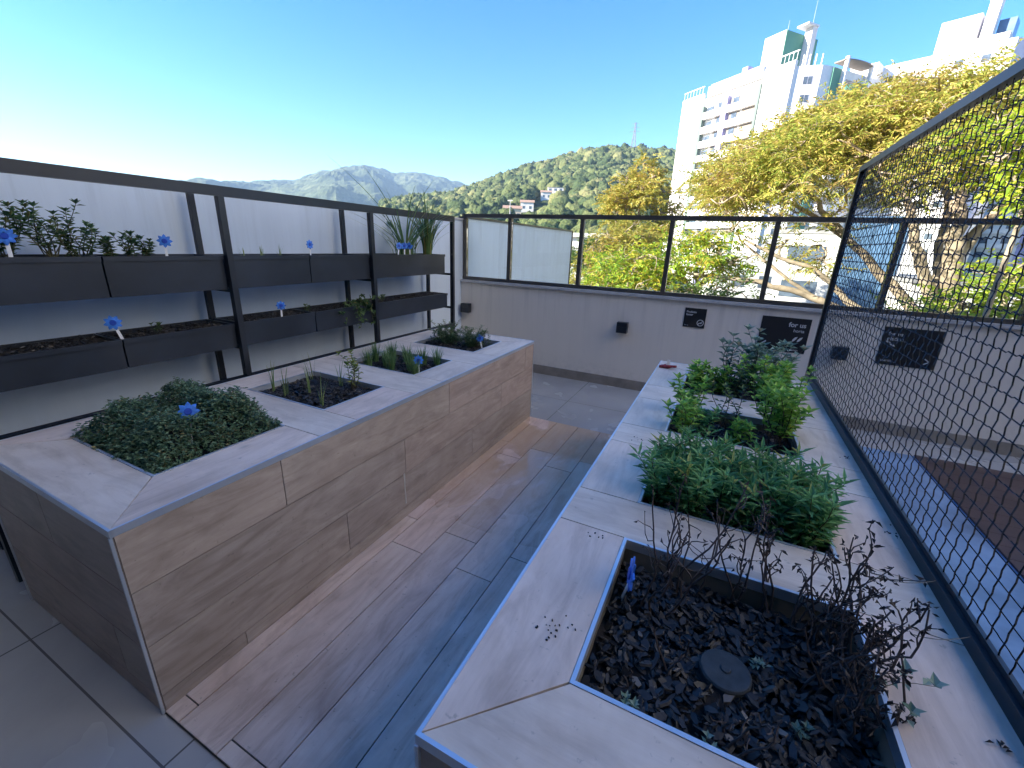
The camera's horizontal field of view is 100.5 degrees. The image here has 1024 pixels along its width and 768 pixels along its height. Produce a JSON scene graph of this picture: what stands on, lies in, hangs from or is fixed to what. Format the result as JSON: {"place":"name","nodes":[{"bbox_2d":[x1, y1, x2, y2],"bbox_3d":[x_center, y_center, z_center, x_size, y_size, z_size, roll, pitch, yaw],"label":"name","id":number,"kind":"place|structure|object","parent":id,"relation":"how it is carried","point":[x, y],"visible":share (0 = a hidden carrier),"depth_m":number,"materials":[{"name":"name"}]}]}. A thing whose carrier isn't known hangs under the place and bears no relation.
{"place":"outdoors","nodes":[
{"label":"outdoors","id":0,"kind":"place"},
{"bbox_2d":[179,165,468,205],"bbox_3d":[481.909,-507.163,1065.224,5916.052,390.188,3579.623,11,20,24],"label":"hill","id":1,"kind":"structure","parent":0,"point":[340,184],"depth_m":1744.87,"materials":[{"name":"green plant"}]},
{"bbox_2d":[0,0,1023,184],"label":"sky","id":2,"kind":"structure","parent":0,"point":[467,92],"materials":[{"name":"blue"}]},
{"bbox_2d":[521,193,668,222],"bbox_3d":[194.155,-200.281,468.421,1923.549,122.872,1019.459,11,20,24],"label":"hill","id":3,"kind":"structure","parent":0,"point":[539,204],"depth_m":278.58,"materials":[{"name":"plant"}]},
{"bbox_2d":[378,142,675,256],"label":"hillside woods","id":4,"kind":"object","parent":3,"relation":"on","point":[581,175],"visible":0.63,"depth_m":331.61,"materials":[{"name":"green plant"}]},
{"bbox_2d":[712,252,775,299],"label":"podium building","id":5,"kind":"structure","parent":0,"point":[761,267],"depth_m":52.66,"materials":[{"name":"white concrete"}]},
{"bbox_2d":[883,274,1023,318],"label":"garage building","id":6,"kind":"structure","parent":0,"point":[909,285],"depth_m":27.70,"materials":[{"name":"white concrete"}]},
{"label":"ground","id":7,"kind":"structure","parent":0,"visible":0},
{"bbox_2d":[459,216,572,283],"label":"partition wall","id":8,"kind":"structure","parent":7,"relation":"on","point":[541,254],"depth_m":7.20,"materials":[{"name":"white glass"}]},
{"bbox_2d":[570,231,611,283],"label":"round tree","id":9,"kind":"object","parent":7,"relation":"on","point":[573,254],"visible":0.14,"depth_m":59.37,"materials":[{"name":"green plant"}]},
{"bbox_2d":[571,211,671,290],"bbox_3d":[5.851,-3.087,24.108,4.617,12.430,5.523,-13,24,-39],"label":"round tree","id":10,"kind":"object","parent":7,"relation":"on","point":[620,235],"visible":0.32,"depth_m":22.32,"materials":[{"name":"green plant"}]},
{"bbox_2d":[580,235,692,291],"bbox_3d":[3.416,0.937,13.923,3.575,10.975,3.598,-9,21,-30],"label":"leafy tree","id":11,"kind":"object","parent":7,"relation":"on","point":[628,281],"visible":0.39,"depth_m":12.33,"materials":[{"name":"green plant"}]},
{"bbox_2d":[592,146,688,271],"bbox_3d":[7.965,-6.691,28.790,6.226,16.496,5.930,11,20,24],"label":"slender tree","id":12,"kind":"object","parent":7,"relation":"on","point":[627,192],"visible":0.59,"depth_m":26.35,"materials":[{"name":"yellow plant"}]},
{"bbox_2d":[637,222,762,292],"bbox_3d":[5.035,0.885,13.522,3.456,11.443,3.264,11,20,24],"label":"leafy tree","id":13,"kind":"object","parent":7,"relation":"on","point":[718,262],"visible":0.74,"depth_m":11.70,"materials":[{"name":"green plant"}]},
{"bbox_2d":[668,271,774,298],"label":"bush","id":14,"kind":"object","parent":7,"relation":"on","point":[697,290],"visible":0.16,"depth_m":10.12,"materials":[{"name":"green plant"}]},
{"bbox_2d":[662,2,880,294],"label":"apartment tower","id":15,"kind":"structure","parent":7,"relation":"on","point":[786,72],"depth_m":87.36,"materials":[{"name":"white concrete"}]},
{"bbox_2d":[767,216,908,307],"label":"office building","id":16,"kind":"structure","parent":7,"relation":"on","point":[818,287],"depth_m":32.18,"materials":[{"name":"white concrete"}]},
{"bbox_2d":[778,279,816,297],"bbox_3d":[22.682,-7.577,33.888,2.400,1.300,0.050,17,23,37],"label":"window","id":17,"kind":"structure","parent":16,"relation":"in","point":[811,288],"depth_m":33.80,"materials":[{"name":"blue glass"}]},
{"bbox_2d":[785,245,825,263],"bbox_3d":[22.782,-10.044,33.074,2.400,1.300,0.050,17,23,37],"label":"window","id":18,"kind":"structure","parent":16,"relation":"in","point":[790,250],"depth_m":33.02,"materials":[{"name":"blue glass"}]},
{"bbox_2d":[675,38,1023,314],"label":"spreading tree","id":19,"kind":"object","parent":7,"relation":"on","point":[849,129],"visible":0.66,"depth_m":9.71,"materials":[{"name":"yellow plant"}]},
{"bbox_2d":[843,0,1023,274],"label":"apartment tower","id":20,"kind":"structure","parent":7,"relation":"on","point":[965,38],"depth_m":77.00,"materials":[{"name":"white concrete"}]},
{"bbox_2d":[869,280,1023,318],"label":"bush","id":21,"kind":"object","parent":7,"relation":"on","point":[1008,316],"visible":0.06,"depth_m":7.67,"materials":[{"name":"green plant"}]},
{"bbox_2d":[911,248,1023,318],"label":"lime tree","id":22,"kind":"object","parent":7,"relation":"on","point":[985,280],"visible":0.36,"depth_m":8.09,"materials":[{"name":"green plant"}]},
{"bbox_2d":[925,79,1023,316],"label":"lime tree","id":23,"kind":"object","parent":7,"relation":"on","point":[1017,194],"visible":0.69,"depth_m":6.83,"materials":[{"name":"green plant"}]},
{"bbox_2d":[964,171,1023,277],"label":"apartment tower","id":24,"kind":"structure","parent":7,"relation":"on","point":[1003,230],"depth_m":88.99,"materials":[{"name":"blue glass"}]},
{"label":"terrace podium","id":25,"kind":"structure","parent":7,"relation":"on","visible":0},
{"bbox_2d":[0,173,463,434],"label":"privacy wall","id":26,"kind":"structure","parent":25,"relation":"on","point":[253,225],"depth_m":2.79,"materials":[{"name":"white glass"}]},
{"bbox_2d":[0,372,1023,767],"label":"tile floor","id":27,"kind":"structure","parent":25,"relation":"on","point":[68,698],"depth_m":1.55,"materials":[{"name":"tile"}]},
{"bbox_2d":[0,157,454,582],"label":"trellis shelf","id":28,"kind":"object","parent":27,"relation":"on","point":[63,172],"visible":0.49,"depth_m":2.69,"materials":[{"name":"black metal"}]},
{"bbox_2d":[0,254,109,305],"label":"planting trough","id":29,"kind":"object","parent":28,"relation":"on","point":[32,278],"visible":0.98,"depth_m":1.95,"materials":[{"name":"plastic"}]},
{"bbox_2d":[0,227,17,256],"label":"plant tag","id":30,"kind":"object","parent":29,"relation":"in","point":[7,237],"visible":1,"depth_m":1.84,"materials":[{"name":"plastic"}]},
{"bbox_2d":[0,206,29,256],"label":"shelf plant","id":31,"kind":"object","parent":29,"relation":"in","point":[19,217],"visible":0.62,"depth_m":1.89,"materials":[{"name":"green plant"}]},
{"bbox_2d":[0,198,85,256],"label":"shelf plant","id":32,"kind":"object","parent":29,"relation":"in","point":[39,235],"visible":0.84,"depth_m":1.99,"materials":[{"name":"green plant"}]},
{"bbox_2d":[36,216,100,256],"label":"shelf plant","id":33,"kind":"object","parent":29,"relation":"in","point":[85,232],"visible":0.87,"depth_m":2.08,"materials":[{"name":"green plant"}]},
{"bbox_2d":[0,333,127,391],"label":"planting trough","id":34,"kind":"object","parent":28,"relation":"on","point":[23,369],"visible":0.76,"depth_m":2.04,"materials":[{"name":"plastic"}]},
{"bbox_2d":[81,254,227,297],"bbox_3d":[-2.018,-0.633,2.429,0.296,0.200,0.579,11,20,24],"label":"planting trough","id":35,"kind":"object","parent":28,"relation":"on","point":[138,275],"visible":0.89,"depth_m":2.33,"materials":[{"name":"plastic"}]},
{"bbox_2d":[108,230,139,255],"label":"shelf plant","id":36,"kind":"object","parent":35,"relation":"on","point":[130,250],"visible":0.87,"depth_m":2.27,"materials":[{"name":"green plant"}]},
{"bbox_2d":[96,319,237,367],"bbox_3d":[-2.033,-0.261,2.552,0.296,0.154,0.579,11,20,24],"label":"planting trough","id":37,"kind":"object","parent":28,"relation":"on","point":[152,348],"visible":0.65,"depth_m":2.47,"materials":[{"name":"plastic"}]},
{"bbox_2d":[0,321,221,356],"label":"bark mulch","id":38,"kind":"object","parent":37,"relation":"on","point":[42,345],"visible":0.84,"depth_m":2.25,"materials":[{"name":"wood"}]},
{"bbox_2d":[203,254,310,287],"bbox_3d":[-1.744,-0.796,2.959,0.296,0.200,0.568,11,20,24],"label":"planting trough","id":39,"kind":"object","parent":28,"relation":"on","point":[256,270],"visible":0.81,"depth_m":2.88,"materials":[{"name":"plastic"}]},
{"bbox_2d":[214,309,316,344],"bbox_3d":[-1.759,-0.424,3.082,0.296,0.154,0.568,11,20,24],"label":"planting trough","id":40,"kind":"object","parent":28,"relation":"on","point":[272,328],"visible":0.62,"depth_m":3.01,"materials":[{"name":"plastic"}]},
{"bbox_2d":[290,301,372,331],"bbox_3d":[-1.498,-0.581,3.587,0.296,0.154,0.596,11,20,24],"label":"planting trough","id":41,"kind":"object","parent":28,"relation":"on","point":[328,319],"visible":0.59,"depth_m":3.47,"materials":[{"name":"plastic"}]},
{"bbox_2d":[227,302,352,320],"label":"bark mulch","id":42,"kind":"object","parent":41,"relation":"on","point":[259,317],"visible":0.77,"depth_m":3.18,"materials":[{"name":"wood"}]},
{"bbox_2d":[338,293,383,327],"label":"trailing plant","id":43,"kind":"object","parent":41,"relation":"on","point":[357,303],"visible":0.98,"depth_m":3.63,"materials":[{"name":"green plant"}]},
{"bbox_2d":[295,253,369,282],"bbox_3d":[-1.483,-0.953,3.465,0.296,0.200,0.596,11,20,24],"label":"planting trough","id":44,"kind":"object","parent":28,"relation":"on","point":[331,267],"visible":0.84,"depth_m":3.38,"materials":[{"name":"plastic"}]},
{"bbox_2d":[347,253,444,277],"bbox_3d":[-1.095,-1.185,4.215,0.296,0.200,1.080,11,20,24],"label":"planting trough","id":45,"kind":"object","parent":28,"relation":"on","point":[388,265],"visible":0.77,"depth_m":4.11,"materials":[{"name":"plastic"}]},
{"bbox_2d":[392,192,453,253],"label":"lemongrass","id":46,"kind":"object","parent":45,"relation":"on","point":[427,243],"visible":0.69,"depth_m":4.44,"materials":[{"name":"green plant"}]},
{"bbox_2d":[356,291,447,319],"bbox_3d":[-1.101,-0.818,4.355,0.296,0.154,1.120,11,20,24],"label":"planting trough","id":47,"kind":"object","parent":28,"relation":"on","point":[399,307],"visible":0.63,"depth_m":4.27,"materials":[{"name":"plastic"}]},
{"bbox_2d":[0,328,534,714],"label":"raised planter","id":48,"kind":"object","parent":27,"relation":"on","point":[164,590],"visible":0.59,"depth_m":1.72,"materials":[{"name":"tile"}]},
{"bbox_2d":[70,376,281,473],"bbox_3d":[-1.465,0.131,1.930,0.776,0.288,0.699,11,20,24],"label":"thyme","id":49,"kind":"object","parent":48,"relation":"on","point":[162,416],"visible":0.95,"depth_m":1.77,"materials":[{"name":"green plant"}]},
{"bbox_2d":[259,376,374,408],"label":"bark mulch","id":50,"kind":"object","parent":48,"relation":"on","point":[301,384],"visible":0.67,"depth_m":2.49,"materials":[{"name":"wood"}]},
{"bbox_2d":[336,349,362,388],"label":"young rose","id":51,"kind":"object","parent":50,"relation":"on","point":[353,365],"visible":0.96,"depth_m":2.57,"materials":[{"name":"green plant"}]},
{"bbox_2d":[429,320,467,345],"bbox_3d":[-0.609,-0.462,3.822,0.373,0.211,0.367,11,20,24],"label":"rosemary","id":52,"kind":"object","parent":48,"relation":"on","point":[452,336],"visible":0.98,"depth_m":3.80,"materials":[{"name":"green plant"}]},
{"bbox_2d":[458,325,490,347],"bbox_3d":[-0.343,-0.416,3.703,0.327,0.210,0.262,11,20,24],"label":"rosemary","id":53,"kind":"object","parent":48,"relation":"on","point":[470,340],"visible":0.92,"depth_m":3.68,"materials":[{"name":"green plant"}]},
{"bbox_2d":[165,435,598,767],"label":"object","id":54,"kind":"object","parent":27,"relation":"on","point":[198,741],"visible":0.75,"depth_m":1.46,"materials":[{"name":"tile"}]},
{"bbox_2d":[166,416,610,767],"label":"wood plank floor","id":55,"kind":"structure","parent":27,"relation":"on","point":[236,694],"depth_m":1.82,"materials":[{"name":"wood"}]},
{"bbox_2d":[414,361,1023,767],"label":"raised planter","id":56,"kind":"object","parent":27,"relation":"on","point":[516,693],"visible":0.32,"depth_m":0.99,"materials":[{"name":"tile"}]},
{"bbox_2d":[630,442,698,508],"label":"sage plant","id":57,"kind":"object","parent":56,"relation":"on","point":[661,485],"visible":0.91,"depth_m":1.52,"materials":[{"name":"green plant"}]},
{"bbox_2d":[647,429,689,475],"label":"sage plant","id":58,"kind":"object","parent":56,"relation":"on","point":[665,444],"visible":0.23,"depth_m":1.66,"materials":[{"name":"green plant"}]},
{"bbox_2d":[650,430,711,500],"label":"sage plant","id":59,"kind":"object","parent":56,"relation":"on","point":[696,451],"visible":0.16,"depth_m":1.61,"materials":[{"name":"green plant"}]},
{"bbox_2d":[661,389,705,433],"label":"leafy herb","id":60,"kind":"object","parent":56,"relation":"on","point":[687,411],"visible":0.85,"depth_m":2.08,"materials":[{"name":"green plant"}]},
{"bbox_2d":[667,372,713,414],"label":"leafy herb","id":61,"kind":"object","parent":56,"relation":"on","point":[704,385],"visible":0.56,"depth_m":2.30,"materials":[{"name":"green plant"}]},
{"bbox_2d":[660,450,725,519],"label":"sage plant","id":62,"kind":"object","parent":56,"relation":"on","point":[697,488],"visible":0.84,"depth_m":1.45,"materials":[{"name":"green plant"}]},
{"bbox_2d":[686,358,714,392],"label":"leafy herb","id":63,"kind":"object","parent":56,"relation":"on","point":[698,372],"visible":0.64,"depth_m":2.72,"materials":[{"name":"green plant"}]},
{"bbox_2d":[677,425,731,481],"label":"sage plant","id":64,"kind":"object","parent":56,"relation":"on","point":[690,434],"visible":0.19,"depth_m":1.69,"materials":[{"name":"green plant"}]},
{"bbox_2d":[690,406,725,437],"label":"leafy herb","id":65,"kind":"object","parent":56,"relation":"on","point":[717,410],"visible":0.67,"depth_m":2.14,"materials":[{"name":"green plant"}]},
{"bbox_2d":[693,437,751,513],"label":"sage plant","id":66,"kind":"object","parent":56,"relation":"on","point":[718,463],"visible":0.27,"depth_m":1.53,"materials":[{"name":"green plant"}]},
{"bbox_2d":[703,359,745,394],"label":"leafy herb","id":67,"kind":"object","parent":56,"relation":"on","point":[720,389],"visible":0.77,"depth_m":2.72,"materials":[{"name":"green plant"}]},
{"bbox_2d":[707,380,748,428],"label":"leafy herb","id":68,"kind":"object","parent":56,"relation":"on","point":[725,385],"visible":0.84,"depth_m":2.30,"materials":[{"name":"green plant"}]},
{"bbox_2d":[670,414,792,456],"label":"bark mulch","id":69,"kind":"object","parent":56,"relation":"on","point":[717,426],"visible":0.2,"depth_m":2.20,"materials":[{"name":"wood"}]},
{"bbox_2d":[580,561,885,767],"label":"bark mulch","id":70,"kind":"object","parent":56,"relation":"on","point":[824,742],"visible":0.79,"depth_m":0.97,"materials":[{"name":"brown wood"}]},
{"bbox_2d":[638,515,734,616],"bbox_3d":[0.391,0.467,1.026,0.110,0.395,0.194,-4,19,-18],"label":"dead plant","id":71,"kind":"object","parent":70,"relation":"on","point":[670,573],"visible":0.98,"depth_m":1.03,"materials":[{"name":"brown plant"}]},
{"bbox_2d":[634,473,762,598],"bbox_3d":[0.480,0.419,1.128,0.246,0.428,0.250,18,24,40],"label":"dead plant","id":72,"kind":"object","parent":70,"relation":"on","point":[671,584],"visible":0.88,"depth_m":1.15,"materials":[{"name":"brown plant"}]},
{"bbox_2d":[698,649,751,699],"bbox_3d":[0.486,0.669,0.977,0.110,0.046,0.110,11,20,24],"label":"drain cover","id":73,"kind":"object","parent":70,"relation":"on","point":[724,672],"visible":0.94,"depth_m":0.96,"materials":[{"name":"plastic"}]},
{"bbox_2d":[698,496,775,609],"bbox_3d":[0.583,0.465,1.155,0.181,0.334,0.156,11,20,24],"label":"dead plant","id":74,"kind":"object","parent":70,"relation":"on","point":[743,589],"visible":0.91,"depth_m":1.14,"materials":[{"name":"brown plant"}]},
{"bbox_2d":[788,546,864,632],"bbox_3d":[0.773,0.524,1.052,0.094,0.300,0.157,-10,22,-32],"label":"dead plant","id":75,"kind":"object","parent":70,"relation":"on","point":[797,606],"visible":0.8,"depth_m":1.07,"materials":[{"name":"brown plant"}]},
{"bbox_2d":[799,519,926,655],"bbox_3d":[0.782,0.484,0.978,0.173,0.423,0.200,5,18,7],"label":"dead plant","id":76,"kind":"object","parent":70,"relation":"on","point":[834,621],"visible":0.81,"depth_m":0.99,"materials":[{"name":"brown plant"}]},
{"bbox_2d":[725,365,757,398],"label":"leafy herb","id":77,"kind":"object","parent":56,"relation":"on","point":[736,387],"visible":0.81,"depth_m":2.67,"materials":[{"name":"green plant"}]},
{"bbox_2d":[717,331,766,390],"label":"leafy herb","id":78,"kind":"object","parent":56,"relation":"on","point":[739,343],"visible":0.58,"depth_m":2.81,"materials":[{"name":"green plant"}]},
{"bbox_2d":[726,416,758,445],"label":"leafy herb","id":79,"kind":"object","parent":56,"relation":"on","point":[735,426],"visible":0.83,"depth_m":2.05,"materials":[{"name":"green plant"}]},
{"bbox_2d":[709,464,777,531],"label":"sage plant","id":80,"kind":"object","parent":56,"relation":"on","point":[730,499],"visible":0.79,"depth_m":1.43,"materials":[{"name":"green plant"}]},
{"bbox_2d":[710,431,778,499],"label":"sage plant","id":81,"kind":"object","parent":56,"relation":"on","point":[729,446],"visible":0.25,"depth_m":1.63,"materials":[{"name":"green plant"}]},
{"bbox_2d":[706,704,783,758],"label":"dead plant","id":82,"kind":"object","parent":56,"relation":"on","point":[729,725],"visible":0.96,"depth_m":0.80,"materials":[{"name":"brown plant"}]},
{"bbox_2d":[732,324,797,392],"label":"leafy herb","id":83,"kind":"object","parent":56,"relation":"on","point":[762,344],"visible":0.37,"depth_m":2.84,"materials":[{"name":"green plant"}]},
{"bbox_2d":[739,353,796,401],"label":"leafy herb","id":84,"kind":"object","parent":56,"relation":"on","point":[757,366],"visible":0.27,"depth_m":2.63,"materials":[{"name":"green plant"}]},
{"bbox_2d":[730,454,806,519],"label":"sage plant","id":85,"kind":"object","parent":56,"relation":"on","point":[758,466],"visible":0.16,"depth_m":1.47,"materials":[{"name":"green plant"}]},
{"bbox_2d":[752,479,787,621],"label":"dead plant","id":86,"kind":"object","parent":56,"relation":"on","point":[768,544],"visible":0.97,"depth_m":1.13,"materials":[{"name":"brown plant"}]},
{"bbox_2d":[742,436,814,505],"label":"sage plant","id":87,"kind":"object","parent":56,"relation":"on","point":[774,458],"visible":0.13,"depth_m":1.53,"materials":[{"name":"green plant"}]},
{"bbox_2d":[748,372,816,438],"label":"leafy herb","id":88,"kind":"object","parent":56,"relation":"on","point":[769,377],"visible":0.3,"depth_m":2.18,"materials":[{"name":"green plant"}]},
{"bbox_2d":[752,339,812,381],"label":"leafy herb","id":89,"kind":"object","parent":56,"relation":"on","point":[774,359],"visible":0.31,"depth_m":2.76,"materials":[{"name":"green plant"}]},
{"bbox_2d":[741,469,829,540],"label":"sage plant","id":90,"kind":"object","parent":56,"relation":"on","point":[782,509],"visible":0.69,"depth_m":1.36,"materials":[{"name":"green plant"}]},
{"bbox_2d":[756,354,817,402],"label":"leafy herb","id":91,"kind":"object","parent":56,"relation":"on","point":[782,372],"visible":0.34,"depth_m":2.50,"materials":[{"name":"green plant"}]},
{"bbox_2d":[755,376,819,450],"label":"leafy herb","id":92,"kind":"object","parent":56,"relation":"on","point":[788,417],"visible":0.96,"depth_m":2.02,"materials":[{"name":"green plant"}]},
{"bbox_2d":[780,441,846,514],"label":"sage plant","id":93,"kind":"object","parent":56,"relation":"on","point":[814,476],"visible":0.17,"depth_m":1.51,"materials":[{"name":"green plant"}]},
{"bbox_2d":[770,460,859,530],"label":"sage plant","id":94,"kind":"object","parent":56,"relation":"on","point":[798,470],"visible":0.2,"depth_m":1.42,"materials":[{"name":"green plant"}]},
{"bbox_2d":[786,485,855,552],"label":"sage plant","id":95,"kind":"object","parent":56,"relation":"on","point":[812,529],"visible":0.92,"depth_m":1.31,"materials":[{"name":"green plant"}]},
{"bbox_2d":[799,608,911,694],"bbox_3d":[0.698,0.572,0.898,0.176,0.299,0.107,2,18,1],"label":"dead plant","id":96,"kind":"object","parent":56,"relation":"on","point":[817,675],"visible":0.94,"depth_m":0.92,"materials":[{"name":"brown plant"}]},
{"bbox_2d":[825,640,916,747],"bbox_3d":[0.701,0.601,0.836,0.197,0.284,0.138,-4,19,-18],"label":"dead plant","id":97,"kind":"object","parent":56,"relation":"on","point":[856,707],"visible":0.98,"depth_m":0.81,"materials":[{"name":"brown plant"}]},
{"bbox_2d":[815,539,948,690],"bbox_3d":[0.784,0.538,0.925,0.204,0.353,0.145,11,20,24],"label":"dead plant","id":98,"kind":"object","parent":56,"relation":"on","point":[874,640],"visible":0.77,"depth_m":0.91,"materials":[{"name":"brown plant"}]},
{"bbox_2d":[866,658,948,727],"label":"seedling","id":99,"kind":"object","parent":56,"relation":"on","point":[934,680],"visible":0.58,"depth_m":0.81,"materials":[{"name":"green plant"}]},
{"bbox_2d":[805,57,1023,745],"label":"screen","id":100,"kind":"object","parent":56,"relation":"on","point":[1005,687],"visible":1,"depth_m":1.40,"materials":[{"name":"black paint"}]},
{"bbox_2d":[460,279,1023,457],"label":"parapet wall","id":101,"kind":"structure","parent":25,"relation":"on","point":[572,333],"depth_m":4.50,"materials":[{"name":"beige paint"}]},
{"bbox_2d":[683,307,706,328],"bbox_3d":[1.961,-0.709,4.568,0.215,0.205,0.009,11,20,24],"label":"wall sign","id":102,"kind":"object","parent":101,"relation":"attached to","point":[694,317],"visible":1,"depth_m":4.57,"materials":[{"name":"plastic"}]},
{"bbox_2d":[462,214,1023,325],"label":"glass railing","id":103,"kind":"object","parent":101,"relation":"on","point":[777,220],"visible":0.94,"depth_m":4.35,"materials":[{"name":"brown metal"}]},
{"bbox_2d":[757,315,811,353],"bbox_3d":[2.705,-0.493,4.246,0.420,0.340,0.015,11,20,24],"label":"wall sign","id":104,"kind":"object","parent":101,"relation":"attached to","point":[794,330],"visible":0.88,"depth_m":4.23,"materials":[{"name":"plastic"}]},
{"bbox_2d":[876,326,946,369],"bbox_3d":[3.589,-0.323,3.843,0.425,0.347,0.014,11,20,24],"label":"wall sign","id":105,"kind":"object","parent":101,"relation":"attached to","point":[923,348],"visible":0.67,"depth_m":3.84,"materials":[{"name":"metal"}]},
{"bbox_2d":[861,446,1023,689],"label":"blue floor strip","id":106,"kind":"object","parent":25,"relation":"on","point":[1011,610],"visible":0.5,"depth_m":2.43,"materials":[{"name":"tile"}]},
{"bbox_2d":[914,455,1023,578],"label":"brown decking","id":107,"kind":"object","parent":25,"relation":"on","point":[1006,545],"visible":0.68,"depth_m":3.01,"materials":[{"name":"brown wood"}]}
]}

